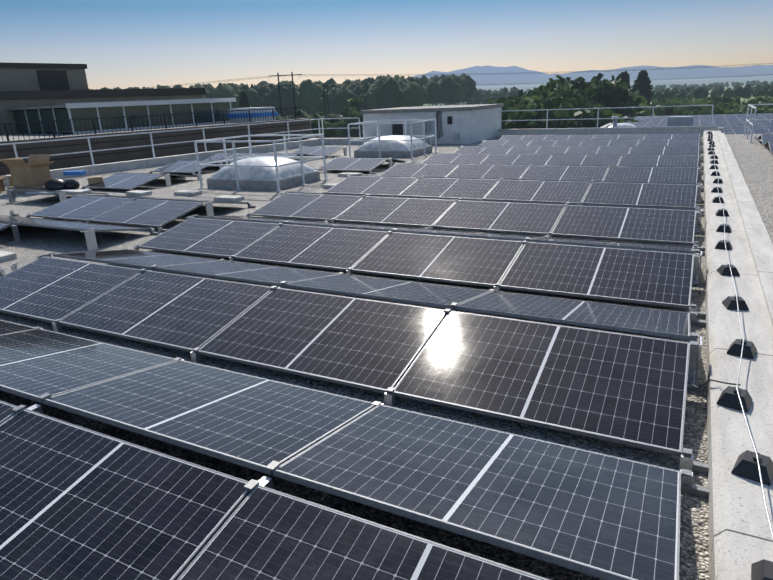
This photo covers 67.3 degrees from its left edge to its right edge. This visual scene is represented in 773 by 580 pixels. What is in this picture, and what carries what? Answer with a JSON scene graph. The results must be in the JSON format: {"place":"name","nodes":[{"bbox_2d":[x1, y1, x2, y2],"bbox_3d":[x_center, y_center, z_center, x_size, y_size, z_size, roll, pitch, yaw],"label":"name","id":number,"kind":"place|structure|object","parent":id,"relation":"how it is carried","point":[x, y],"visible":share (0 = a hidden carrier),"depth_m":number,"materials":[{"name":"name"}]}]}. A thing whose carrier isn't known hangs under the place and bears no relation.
{"place":"outdoors","nodes":[
{"label":"outdoors","id":0,"kind":"place"},
{"bbox_2d":[0,134,772,579],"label":"roof gravel","id":1,"kind":"structure","parent":0,"point":[754,160],"depth_m":4.74,"materials":[{"name":"grey gravel"}]},
{"bbox_2d":[0,154,102,193],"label":"construction materials","id":2,"kind":"object","parent":1,"relation":"on","point":[33,173],"visible":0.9,"depth_m":15.21,"materials":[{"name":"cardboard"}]},
{"bbox_2d":[0,159,413,261],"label":"concrete blocks","id":3,"kind":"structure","parent":1,"relation":"on","point":[5,256],"depth_m":13.59,"materials":[{"name":"concrete"}]},
{"bbox_2d":[206,156,319,190],"bbox_3d":[-3.123,-3.032,14.755,2.200,0.680,1.800,7,21,26],"label":"skylight","id":4,"kind":"object","parent":1,"relation":"on","point":[257,178],"visible":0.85,"depth_m":14.15,"materials":[{"name":"plastic"}]},
{"bbox_2d":[0,133,708,498],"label":"panel mounting brackets","id":5,"kind":"object","parent":1,"relation":"on","point":[688,463],"visible":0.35,"depth_m":5.49,"materials":[{"name":"metal"}]},
{"bbox_2d":[0,400,17,423],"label":"solar panel","id":6,"kind":"object","parent":5,"relation":"on","point":[6,411],"depth_m":3.49,"materials":[{"name":"glass"}]},
{"bbox_2d":[0,320,34,334],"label":"solar panel","id":7,"kind":"object","parent":5,"relation":"on","point":[6,327],"depth_m":5.34,"materials":[{"name":"glass"}]},
{"bbox_2d":[0,217,73,224],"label":"solar panel","id":8,"kind":"object","parent":5,"relation":"on","point":[9,220],"visible":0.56,"depth_m":10.20,"materials":[{"name":"metal"}]},
{"bbox_2d":[14,189,105,193],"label":"solar panel","id":9,"kind":"object","parent":5,"relation":"on","point":[53,191],"visible":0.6,"depth_m":13.33,"materials":[{"name":"metal"}]},
{"bbox_2d":[0,256,142,322],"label":"solar panel","id":10,"kind":"object","parent":5,"relation":"on","point":[48,289],"visible":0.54,"depth_m":6.25,"materials":[{"name":"glass"}]},
{"bbox_2d":[29,195,133,220],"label":"solar panel","id":11,"kind":"object","parent":5,"relation":"on","point":[80,208],"visible":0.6,"depth_m":11.27,"materials":[{"name":"glass"}]},
{"bbox_2d":[18,222,149,231],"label":"solar panel","id":12,"kind":"object","parent":5,"relation":"on","point":[80,226],"visible":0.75,"depth_m":9.29,"materials":[{"name":"metal"}]},
{"bbox_2d":[0,329,174,402],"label":"solar panel","id":13,"kind":"object","parent":5,"relation":"on","point":[35,364],"visible":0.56,"depth_m":4.38,"materials":[{"name":"glass"}]},
{"bbox_2d":[84,173,163,189],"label":"solar panel","id":14,"kind":"object","parent":5,"relation":"on","point":[126,181],"visible":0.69,"depth_m":15.09,"materials":[{"name":"glass"}]},
{"bbox_2d":[0,408,250,579],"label":"solar panel","id":15,"kind":"object","parent":5,"relation":"on","point":[77,502],"visible":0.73,"depth_m":2.70,"materials":[{"name":"glass"}]},
{"bbox_2d":[53,249,219,269],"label":"solar panel","id":16,"kind":"object","parent":5,"relation":"on","point":[136,258],"visible":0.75,"depth_m":7.20,"materials":[{"name":"glass"}]},
{"bbox_2d":[90,199,203,226],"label":"solar panel","id":17,"kind":"object","parent":5,"relation":"on","point":[146,212],"visible":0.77,"depth_m":10.46,"materials":[{"name":"glass"}]},
{"bbox_2d":[58,270,272,351],"bbox_3d":[-2.094,0.150,5.540,1.760,0.032,1.100,7,31,26],"label":"solar panel","id":18,"kind":"object","parent":5,"relation":"on","point":[186,313],"visible":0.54,"depth_m":5.46,"materials":[{"name":"glass"}]},
{"bbox_2d":[151,161,214,172],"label":"solar panel","id":19,"kind":"object","parent":5,"relation":"on","point":[182,167],"visible":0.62,"depth_m":18.04,"materials":[{"name":"glass"}]},
{"bbox_2d":[141,198,247,203],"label":"solar panel","id":20,"kind":"object","parent":5,"relation":"on","point":[193,200],"visible":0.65,"depth_m":11.23,"materials":[{"name":"metal"}]},
{"bbox_2d":[43,360,374,474],"bbox_3d":[-1.093,0.723,3.689,1.760,0.032,1.100,7,10,26],"label":"solar panel","id":21,"kind":"object","parent":5,"relation":"on","point":[259,424],"visible":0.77,"depth_m":3.54,"materials":[{"name":"glass"}]},
{"bbox_2d":[138,218,279,257],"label":"solar panel","id":22,"kind":"object","parent":5,"relation":"on","point":[214,237],"visible":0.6,"depth_m":8.32,"materials":[{"name":"glass"}]},
{"bbox_2d":[204,153,256,161],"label":"solar panel","id":23,"kind":"object","parent":5,"relation":"on","point":[218,157],"visible":0.4,"depth_m":20.39,"materials":[{"name":"glass"}]},
{"bbox_2d":[154,260,337,286],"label":"solar panel","id":24,"kind":"object","parent":5,"relation":"on","point":[252,273],"visible":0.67,"depth_m":6.40,"materials":[{"name":"glass"}]},
{"bbox_2d":[197,216,324,223],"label":"solar panel","id":25,"kind":"object","parent":5,"relation":"on","point":[258,219],"visible":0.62,"depth_m":9.19,"materials":[{"name":"metal"}]},
{"bbox_2d":[250,193,362,220],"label":"solar panel","id":26,"kind":"object","parent":5,"relation":"on","point":[309,206],"visible":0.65,"depth_m":10.39,"materials":[{"name":"glass"}]},
{"bbox_2d":[234,224,389,270],"bbox_3d":[-0.972,-0.585,7.603,1.760,0.032,1.100,7,31,26],"label":"solar panel","id":27,"kind":"object","parent":5,"relation":"on","point":[341,249],"visible":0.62,"depth_m":7.53,"materials":[{"name":"glass"}]},
{"bbox_2d":[293,147,342,155],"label":"solar panel","id":28,"kind":"object","parent":5,"relation":"on","point":[316,151],"visible":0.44,"depth_m":21.45,"materials":[{"name":"glass"}]},
{"bbox_2d":[197,287,447,393],"bbox_3d":[-0.516,0.344,4.751,1.760,0.032,1.100,7,31,26],"label":"solar panel","id":29,"kind":"object","parent":5,"relation":"on","point":[372,345],"visible":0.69,"depth_m":4.65,"materials":[{"name":"glass"}]},
{"bbox_2d":[317,158,387,170],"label":"solar panel","id":30,"kind":"object","parent":5,"relation":"on","point":[353,164],"visible":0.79,"depth_m":16.66,"materials":[{"name":"glass"}]},
{"bbox_2d":[287,222,423,231],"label":"solar panel","id":31,"kind":"object","parent":5,"relation":"on","point":[384,228],"visible":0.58,"depth_m":8.39,"materials":[{"name":"glass"}]},
{"bbox_2d":[177,485,548,579],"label":"solar panel","id":32,"kind":"object","parent":5,"relation":"on","point":[264,533],"visible":1,"depth_m":2.34,"materials":[{"name":"glass"}]},
{"bbox_2d":[325,176,418,195],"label":"solar panel","id":33,"kind":"object","parent":5,"relation":"on","point":[375,186],"visible":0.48,"depth_m":12.46,"materials":[{"name":"glass"}]},
{"bbox_2d":[283,274,490,308],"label":"solar panel","id":34,"kind":"object","parent":5,"relation":"on","point":[425,294],"visible":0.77,"depth_m":5.60,"materials":[{"name":"glass"}]},
{"bbox_2d":[334,196,455,226],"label":"solar panel","id":35,"kind":"object","parent":5,"relation":"on","point":[414,212],"visible":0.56,"depth_m":9.60,"materials":[{"name":"glass"}]},
{"bbox_2d":[380,163,458,176],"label":"solar panel","id":36,"kind":"object","parent":5,"relation":"on","point":[424,170],"visible":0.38,"depth_m":14.58,"materials":[{"name":"glass"}]},
{"bbox_2d":[351,232,524,286],"bbox_3d":[0.606,-0.391,6.814,1.760,0.032,1.100,7,31,26],"label":"solar panel","id":37,"kind":"object","parent":5,"relation":"on","point":[472,261],"visible":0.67,"depth_m":6.73,"materials":[{"name":"glass"}]},
{"bbox_2d":[399,178,499,199],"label":"solar panel","id":38,"kind":"object","parent":5,"relation":"on","point":[471,189],"visible":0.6,"depth_m":11.67,"materials":[{"name":"glass"}]},
{"bbox_2d":[422,154,489,163],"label":"solar panel","id":39,"kind":"object","parent":5,"relation":"on","point":[459,158],"visible":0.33,"depth_m":16.69,"materials":[{"name":"glass"}]},
{"bbox_2d":[395,228,545,241],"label":"solar panel","id":40,"kind":"object","parent":5,"relation":"on","point":[481,235],"visible":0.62,"depth_m":7.59,"materials":[{"name":"metal"}]},
{"bbox_2d":[273,404,680,579],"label":"solar panel","id":41,"kind":"object","parent":5,"relation":"on","point":[600,515],"visible":0.96,"depth_m":2.73,"materials":[{"name":"glass"}]},
{"bbox_2d":[453,146,511,153],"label":"solar panel","id":42,"kind":"object","parent":5,"relation":"on","point":[483,149],"visible":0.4,"depth_m":18.80,"materials":[{"name":"glass"}]},
{"bbox_2d":[446,164,529,178],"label":"solar panel","id":43,"kind":"object","parent":5,"relation":"on","point":[490,171],"visible":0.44,"depth_m":13.79,"materials":[{"name":"glass"}]},
{"bbox_2d":[433,200,565,234],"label":"solar panel","id":44,"kind":"object","parent":5,"relation":"on","point":[526,218],"visible":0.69,"depth_m":8.80,"materials":[{"name":"glass"}]},
{"bbox_2d":[479,140,531,145],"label":"solar panel","id":45,"kind":"object","parent":5,"relation":"on","point":[505,142],"visible":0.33,"depth_m":20.90,"materials":[{"name":"glass"}]},
{"bbox_2d":[460,199,565,204],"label":"solar panel","id":46,"kind":"object","parent":5,"relation":"on","point":[513,201],"visible":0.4,"depth_m":9.38,"materials":[{"name":"metal"}]},
{"bbox_2d":[481,154,551,164],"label":"solar panel","id":47,"kind":"object","parent":5,"relation":"on","point":[533,159],"visible":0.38,"depth_m":15.91,"materials":[{"name":"glass"}]},
{"bbox_2d":[499,135,546,139],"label":"solar panel","id":48,"kind":"object","parent":5,"relation":"on","point":[522,137],"visible":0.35,"depth_m":22.98,"materials":[{"name":"glass"}]},
{"bbox_2d":[484,180,591,203],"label":"solar panel","id":49,"kind":"object","parent":5,"relation":"on","point":[571,192],"visible":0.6,"depth_m":10.88,"materials":[{"name":"glass"}]},
{"bbox_2d":[507,146,568,153],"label":"solar panel","id":50,"kind":"object","parent":5,"relation":"on","point":[538,149],"visible":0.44,"depth_m":18.02,"materials":[{"name":"glass"}]},
{"bbox_2d":[392,311,689,455],"bbox_3d":[1.062,0.538,3.961,1.760,0.032,1.100,7,31,26],"label":"solar panel","id":51,"kind":"object","parent":5,"relation":"on","point":[625,389],"visible":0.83,"depth_m":3.85,"materials":[{"name":"glass"}]},
{"bbox_2d":[527,140,582,145],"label":"solar panel","id":52,"kind":"object","parent":5,"relation":"on","point":[555,142],"visible":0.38,"depth_m":20.09,"materials":[{"name":"glass"}]},
{"bbox_2d":[520,165,608,180],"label":"solar panel","id":53,"kind":"object","parent":5,"relation":"on","point":[569,173],"visible":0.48,"depth_m":13.00,"materials":[{"name":"glass"}]},
{"bbox_2d":[544,135,593,139],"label":"solar panel","id":54,"kind":"object","parent":5,"relation":"on","point":[566,137],"visible":0.44,"depth_m":22.16,"materials":[{"name":"glass"}]},
{"bbox_2d":[455,291,690,339],"bbox_3d":[1.607,0.181,4.963,1.760,0.033,1.100,7,10,26],"label":"solar panel","id":55,"kind":"object","parent":5,"relation":"on","point":[650,321],"visible":0.94,"depth_m":4.79,"materials":[{"name":"glass"}]},
{"bbox_2d":[546,155,621,165],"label":"solar panel","id":56,"kind":"object","parent":5,"relation":"on","point":[605,160],"visible":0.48,"depth_m":15.10,"materials":[{"name":"glass"}]},
{"bbox_2d":[499,242,693,308],"bbox_3d":[2.184,-0.198,6.024,1.760,0.032,1.100,7,31,26],"label":"solar panel","id":57,"kind":"object","parent":5,"relation":"on","point":[658,278],"visible":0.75,"depth_m":5.94,"materials":[{"name":"glass"}]},
{"bbox_2d":[565,146,631,153],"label":"solar panel","id":58,"kind":"object","parent":5,"relation":"on","point":[598,149],"visible":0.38,"depth_m":17.24,"materials":[{"name":"glass"}]},
{"bbox_2d":[580,139,638,145],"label":"solar panel","id":59,"kind":"object","parent":5,"relation":"on","point":[609,142],"visible":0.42,"depth_m":19.29,"materials":[{"name":"glass"}]},
{"bbox_2d":[528,236,693,253],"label":"solar panel","id":60,"kind":"object","parent":5,"relation":"on","point":[625,245],"visible":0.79,"depth_m":6.78,"materials":[{"name":"metal"}]},
{"bbox_2d":[592,134,644,138],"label":"solar panel","id":61,"kind":"object","parent":5,"relation":"on","point":[619,136],"visible":0.46,"depth_m":21.42,"materials":[{"name":"glass"}]},
{"bbox_2d":[551,205,695,244],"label":"solar panel","id":62,"kind":"object","parent":5,"relation":"on","point":[670,226],"visible":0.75,"depth_m":8.01,"materials":[{"name":"glass"}]},
{"bbox_2d":[568,204,695,209],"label":"solar panel","id":63,"kind":"object","parent":5,"relation":"on","point":[632,207],"visible":0.56,"depth_m":8.58,"materials":[{"name":"metal"}]},
{"bbox_2d":[582,182,697,208],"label":"solar panel","id":64,"kind":"object","parent":5,"relation":"on","point":[648,195],"visible":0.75,"depth_m":10.09,"materials":[{"name":"glass"}]},
{"bbox_2d":[603,166,697,183],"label":"solar panel","id":65,"kind":"object","parent":5,"relation":"on","point":[655,174],"visible":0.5,"depth_m":12.21,"materials":[{"name":"glass"}]},
{"bbox_2d":[618,155,698,166],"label":"solar panel","id":66,"kind":"object","parent":5,"relation":"on","point":[664,160],"visible":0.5,"depth_m":14.33,"materials":[{"name":"glass"}]},
{"bbox_2d":[629,146,698,154],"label":"solar panel","id":67,"kind":"object","parent":5,"relation":"on","point":[664,150],"visible":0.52,"depth_m":16.42,"materials":[{"name":"glass"}]},
{"bbox_2d":[637,139,699,145],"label":"solar panel","id":68,"kind":"object","parent":5,"relation":"on","point":[668,142],"visible":0.5,"depth_m":18.53,"materials":[{"name":"glass"}]},
{"bbox_2d":[644,133,699,138],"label":"solar panel","id":69,"kind":"object","parent":5,"relation":"on","point":[672,136],"visible":0.52,"depth_m":20.59,"materials":[{"name":"glass"}]},
{"bbox_2d":[3,126,722,185],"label":"roof edge beams","id":70,"kind":"structure","parent":1,"relation":"on","point":[121,166],"depth_m":23.70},
{"bbox_2d":[0,104,772,191],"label":"railings","id":71,"kind":"object","parent":1,"relation":"on","point":[275,156],"visible":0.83,"depth_m":19.35,"materials":[{"name":"metal"}]},
{"bbox_2d":[354,135,431,157],"bbox_3d":[0.249,-5.173,20.746,2.200,0.680,1.900,7,21,26],"label":"skylight","id":72,"kind":"object","parent":1,"relation":"on","point":[389,149],"visible":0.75,"depth_m":20.11,"materials":[{"name":"plastic"}]},
{"bbox_2d":[361,104,503,144],"bbox_3d":[2.077,-7.633,26.664,5.210,1.460,5.201,7,21,26],"label":"plant room","id":73,"kind":"object","parent":1,"relation":"on","point":[462,124],"visible":0.77,"depth_m":24.70,"materials":[{"name":"paint"}]},
{"bbox_2d":[703,130,772,579],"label":"parapet","id":74,"kind":"structure","parent":1,"relation":"on","point":[740,539],"depth_m":3.58,"materials":[{"name":"concrete"}]},
{"bbox_2d":[687,131,772,579],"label":"cable supports","id":75,"kind":"object","parent":74,"relation":"on","point":[746,465],"visible":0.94,"depth_m":3.39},
{"bbox_2d":[710,135,772,538],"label":"conductor wire","id":76,"kind":"object","parent":75,"relation":"on","point":[766,509],"visible":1,"depth_m":3.28,"materials":[{"name":"silver metal"}]},
{"bbox_2d":[717,133,772,326],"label":"beam","id":77,"kind":"structure","parent":1,"relation":"on","point":[759,242],"depth_m":7.26,"materials":[{"name":"concrete"}]},
{"bbox_2d":[0,0,772,89],"label":"sky","id":78,"kind":"structure","parent":0,"point":[123,44],"materials":[{"name":"blue"}]},
{"bbox_2d":[406,65,557,79],"bbox_3d":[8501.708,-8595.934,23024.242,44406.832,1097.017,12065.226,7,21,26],"label":"mountains","id":79,"kind":"structure","parent":0,"point":[482,72],"depth_m":23039.23,"materials":[{"name":"blue"}]},
{"bbox_2d":[324,84,771,117],"bbox_3d":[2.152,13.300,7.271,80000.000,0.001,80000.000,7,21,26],"label":"terrain","id":80,"kind":"structure","parent":0,"point":[742,99],"depth_m":664.41,"materials":[{"name":"green plant"}]},
{"bbox_2d":[0,62,311,175],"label":"neighbour building","id":81,"kind":"structure","parent":80,"relation":"on","point":[30,92],"depth_m":26.67,"materials":[{"name":"grey"}]},
{"bbox_2d":[0,107,299,140],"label":"terrace balustrade","id":82,"kind":"object","parent":81,"relation":"on","point":[50,121],"visible":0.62,"depth_m":22.44,"materials":[{"name":"grey metal"}]},
{"bbox_2d":[239,90,251,107],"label":"tree","id":83,"kind":"object","parent":80,"relation":"on","point":[243,101],"visible":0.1,"depth_m":64.48,"materials":[{"name":"green plant"}]},
{"bbox_2d":[90,77,428,118],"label":"forest","id":84,"kind":"object","parent":80,"relation":"on","point":[393,94],"visible":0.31,"depth_m":415.05,"materials":[{"name":"green plant"}]},
{"bbox_2d":[276,109,342,125],"bbox_3d":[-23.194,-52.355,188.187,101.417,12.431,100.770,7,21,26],"label":"hedge","id":85,"kind":"object","parent":80,"relation":"on","point":[318,115],"depth_m":171.62,"materials":[{"name":"green plant"}]},
{"bbox_2d":[310,117,339,137],"bbox_3d":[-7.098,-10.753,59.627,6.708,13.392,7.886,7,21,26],"label":"bush","id":86,"kind":"object","parent":80,"relation":"on","point":[330,133],"depth_m":56.64,"materials":[{"name":"green plant"}]},
{"bbox_2d":[336,97,363,137],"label":"tree","id":87,"kind":"object","parent":80,"relation":"on","point":[353,110],"visible":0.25,"depth_m":74.42,"materials":[{"name":"green plant"}]},
{"bbox_2d":[286,102,481,117],"bbox_3d":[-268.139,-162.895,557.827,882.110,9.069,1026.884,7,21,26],"label":"hill forest","id":88,"kind":"object","parent":80,"relation":"on","point":[423,105],"visible":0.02,"depth_m":643.75,"materials":[{"name":"green plant"}]},
{"bbox_2d":[89,73,476,105],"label":"forest","id":89,"kind":"object","parent":88,"relation":"on","point":[446,90],"visible":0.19,"depth_m":513.85,"materials":[{"name":"green plant"}]},
{"bbox_2d":[132,63,770,117],"bbox_3d":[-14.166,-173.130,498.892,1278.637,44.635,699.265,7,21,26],"label":"pylons","id":90,"kind":"object","parent":80,"relation":"on","point":[292,85],"visible":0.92,"depth_m":276.69,"materials":[{"name":"grey metal"}]},
{"bbox_2d":[434,87,518,104],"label":"forest","id":91,"kind":"object","parent":80,"relation":"on","point":[504,92],"visible":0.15,"depth_m":663.21,"materials":[{"name":"green plant"}]},
{"bbox_2d":[501,105,513,128],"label":"tree","id":92,"kind":"object","parent":80,"relation":"on","point":[504,114],"depth_m":48.91,"materials":[{"name":"green plant"}]},
{"bbox_2d":[487,92,550,109],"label":"tree","id":93,"kind":"object","parent":80,"relation":"on","point":[523,102],"visible":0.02,"depth_m":54.73,"materials":[{"name":"green plant"}]},
{"bbox_2d":[503,104,583,128],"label":"tree","id":94,"kind":"object","parent":80,"relation":"on","point":[539,116],"visible":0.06,"depth_m":44.70,"materials":[{"name":"green plant"}]},
{"bbox_2d":[507,76,627,112],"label":"tree","id":95,"kind":"object","parent":80,"relation":"on","point":[567,94],"visible":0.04,"depth_m":58.96,"materials":[{"name":"green plant"}]},
{"bbox_2d":[513,73,634,117],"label":"tree","id":96,"kind":"object","parent":80,"relation":"on","point":[613,99],"visible":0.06,"depth_m":59.64,"materials":[{"name":"green plant"}]},
{"bbox_2d":[526,96,639,127],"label":"tree","id":97,"kind":"object","parent":80,"relation":"on","point":[555,103],"visible":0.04,"depth_m":48.56,"materials":[{"name":"green plant"}]},
{"bbox_2d":[466,83,772,104],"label":"forest","id":98,"kind":"object","parent":80,"relation":"on","point":[747,91],"visible":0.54,"depth_m":465.70,"materials":[{"name":"green plant"}]},
{"bbox_2d":[615,90,655,117],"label":"tree","id":99,"kind":"object","parent":80,"relation":"on","point":[634,112],"visible":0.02,"depth_m":64.74,"materials":[{"name":"green plant"}]},
{"bbox_2d":[509,80,772,93],"bbox_3d":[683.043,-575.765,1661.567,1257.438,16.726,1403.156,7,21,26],"label":"forest","id":100,"kind":"object","parent":80,"relation":"on","point":[753,83],"visible":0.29,"depth_m":1289.93,"materials":[{"name":"green plant"}]},
{"bbox_2d":[631,70,652,105],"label":"tree","id":101,"kind":"object","parent":80,"relation":"on","point":[642,85],"visible":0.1,"depth_m":83.82,"materials":[{"name":"green plant"}]},
{"bbox_2d":[648,99,677,115],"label":"tree","id":102,"kind":"object","parent":80,"relation":"on","point":[661,111],"depth_m":73.47,"materials":[{"name":"green plant"}]},
{"bbox_2d":[668,106,697,115],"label":"tree","id":103,"kind":"object","parent":80,"relation":"on","point":[681,110],"depth_m":72.38,"materials":[{"name":"green plant"}]},
{"bbox_2d":[659,99,731,114],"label":"tree","id":104,"kind":"object","parent":80,"relation":"on","point":[695,109],"visible":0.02,"depth_m":73.85,"materials":[{"name":"green plant"}]},
{"bbox_2d":[694,95,746,106],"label":"tree","id":105,"kind":"object","parent":80,"relation":"on","point":[717,99],"visible":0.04,"depth_m":86.10,"materials":[{"name":"green plant"}]},
{"bbox_2d":[696,105,772,114],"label":"tree","id":106,"kind":"object","parent":80,"relation":"on","point":[717,110],"depth_m":69.69,"materials":[{"name":"green plant"}]},
{"bbox_2d":[733,99,772,110],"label":"tree","id":107,"kind":"object","parent":80,"relation":"on","point":[742,106],"depth_m":71.68,"materials":[{"name":"green plant"}]},
{"bbox_2d":[418,65,772,85],"bbox_3d":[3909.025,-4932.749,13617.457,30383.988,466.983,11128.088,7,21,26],"label":"mountains","id":108,"kind":"structure","parent":0,"point":[697,71],"depth_m":12075.63,"materials":[{"name":"blue"}]},
{"bbox_2d":[476,75,772,87],"bbox_3d":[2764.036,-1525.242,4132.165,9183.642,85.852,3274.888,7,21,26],"label":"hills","id":109,"kind":"structure","parent":0,"point":[524,85],"depth_m":4419.75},
{"bbox_2d":[477,76,772,91],"bbox_3d":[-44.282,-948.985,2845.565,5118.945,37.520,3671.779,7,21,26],"label":"hills","id":110,"kind":"structure","parent":0,"point":[769,79],"depth_m":2426.71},
{"bbox_2d":[599,116,693,127],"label":"roof lower fittings","id":111,"kind":"object","parent":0,"point":[682,121],"visible":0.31,"depth_m":40.63,"materials":[{"name":"grey metal"}]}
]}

